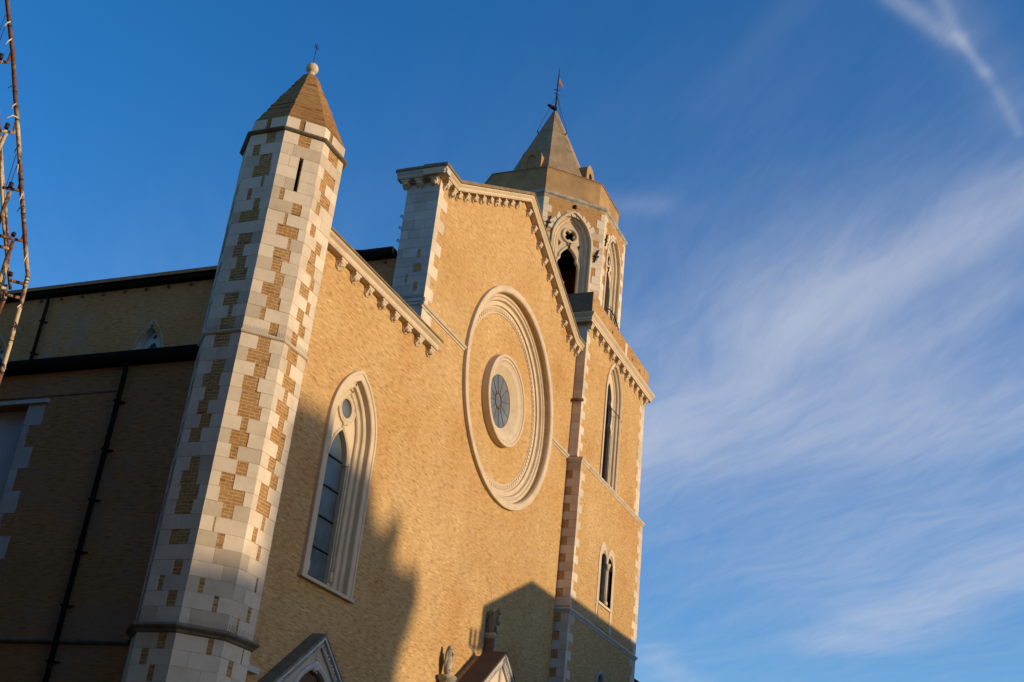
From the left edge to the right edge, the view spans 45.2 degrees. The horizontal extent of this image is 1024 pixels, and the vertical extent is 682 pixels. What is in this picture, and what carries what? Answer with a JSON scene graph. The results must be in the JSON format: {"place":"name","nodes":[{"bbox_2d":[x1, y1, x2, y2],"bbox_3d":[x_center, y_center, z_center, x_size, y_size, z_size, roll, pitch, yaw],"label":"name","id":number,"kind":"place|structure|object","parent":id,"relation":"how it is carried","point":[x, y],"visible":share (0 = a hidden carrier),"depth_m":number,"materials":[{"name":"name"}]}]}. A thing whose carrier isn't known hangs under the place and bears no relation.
{"place":"outdoors","nodes":[
{"label":"outdoors","id":0,"kind":"place"},
{"bbox_2d":[444,645,453,674],"bbox_3d":[-2.035,10.321,39.625,0.297,0.986,0.393,-5,-27,22],"label":"statue","id":1,"kind":"object","parent":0,"point":[448,659],"visible":1,"depth_m":39.52,"materials":[{"name":"beige stone"}]},
{"bbox_2d":[487,609,500,633],"bbox_3d":[-0.627,9.814,43.116,0.441,0.935,0.206,7,-25,-1],"label":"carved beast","id":2,"kind":"object","parent":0,"point":[493,617],"visible":1,"depth_m":43.07,"materials":[{"name":"grey stone"}]},
{"bbox_2d":[0,0,1023,681],"label":"sky","id":3,"kind":"structure","parent":0,"point":[819,203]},
{"bbox_2d":[484,68,654,681],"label":"bell tower","id":4,"kind":"structure","parent":0,"point":[594,636],"depth_m":56.25,"materials":[{"name":"brick"}]},
{"bbox_2d":[595,671,604,681],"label":"arched window","id":5,"kind":"structure","parent":4,"relation":"in","point":[600,677],"depth_m":51.97,"materials":[{"name":"grey stone"}]},
{"bbox_2d":[594,542,614,635],"bbox_3d":[3.880,10.715,53.383,0.727,3.708,2.160,-5,-27,22],"label":"twin window","id":6,"kind":"structure","parent":4,"relation":"in","point":[603,603],"depth_m":53.42,"materials":[{"name":"stone"}]},
{"bbox_2d":[599,363,621,492],"bbox_3d":[4.427,3.847,56.708,0.541,6.222,2.441,-5,-27,22],"label":"lancet window","id":7,"kind":"structure","parent":4,"relation":"in","point":[613,383],"depth_m":57.15,"materials":[{"name":"stone"}]},
{"bbox_2d":[608,305,618,329],"bbox_3d":[4.942,-0.743,58.988,0.056,1.370,2.304,-5,-27,22],"label":"spiked iron guard","id":8,"kind":"object","parent":4,"relation":"on","point":[613,317],"visible":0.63,"depth_m":58.84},
{"label":"ground","id":9,"kind":"structure","parent":0,"visible":0},
{"bbox_2d":[0,0,29,383],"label":"lattice frame","id":10,"kind":"object","parent":9,"relation":"on","point":[8,246],"visible":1,"depth_m":10.83,"materials":[{"name":"metal"}]},
{"bbox_2d":[121,43,347,681],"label":"corner turret","id":11,"kind":"object","parent":9,"relation":"on","point":[198,608],"visible":1,"depth_m":30.15,"materials":[{"name":"stone"}]},
{"bbox_2d":[0,162,585,681],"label":"church","id":12,"kind":"structure","parent":9,"relation":"on","point":[418,522],"depth_m":37.77,"materials":[{"name":"brick"}]},
{"bbox_2d":[0,335,11,361],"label":"clerestory window","id":13,"kind":"structure","parent":12,"relation":"in","point":[3,344],"depth_m":47.58,"materials":[{"name":"grey stone"}]},
{"bbox_2d":[0,398,49,558],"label":"blind window","id":14,"kind":"structure","parent":12,"relation":"in","point":[14,426],"depth_m":33.34,"materials":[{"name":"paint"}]},
{"bbox_2d":[125,319,168,350],"bbox_3d":[-13.151,0.547,44.553,2.039,2.822,0.421,-5,-27,22],"label":"clerestory window","id":15,"kind":"structure","parent":12,"relation":"in","point":[151,336],"depth_m":44.89,"materials":[{"name":"grey stone"}]},
{"bbox_2d":[257,633,343,681],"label":"side portal","id":16,"kind":"object","parent":12,"relation":"attached to","point":[313,654],"visible":1,"depth_m":32.12,"materials":[{"name":"stone"}]},
{"bbox_2d":[299,673,317,681],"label":"door","id":17,"kind":"structure","parent":16,"relation":"in","point":[307,677],"depth_m":32.28,"materials":[{"name":"brown wood"}]},
{"bbox_2d":[297,371,376,602],"bbox_3d":[-5.070,3.858,35.064,0.900,6.570,2.880,-5,-27,22],"label":"lancet window","id":18,"kind":"structure","parent":12,"relation":"in","point":[331,550],"depth_m":35.21,"materials":[{"name":"stone"}]},
{"bbox_2d":[456,651,514,681],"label":"portal","id":19,"kind":"object","parent":12,"relation":"attached to","point":[489,666],"visible":1,"depth_m":41.09,"materials":[{"name":"stone"}]},
{"bbox_2d":[437,674,456,681],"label":"portal column","id":20,"kind":"structure","parent":19,"relation":"attached to","point":[445,678],"depth_m":39.18,"materials":[{"name":"stone"}]},
{"bbox_2d":[483,633,498,651],"bbox_3d":[-0.788,10.870,42.686,0.421,1.395,0.383,-5,-27,22],"label":"pedestal","id":21,"kind":"object","parent":19,"relation":"on","point":[490,640],"visible":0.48,"depth_m":42.77,"materials":[{"name":"stone"}]},
{"bbox_2d":[462,285,552,510],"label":"rose window","id":22,"kind":"structure","parent":12,"relation":"in","point":[503,387],"depth_m":47.23,"materials":[{"name":"stone"}]}
]}

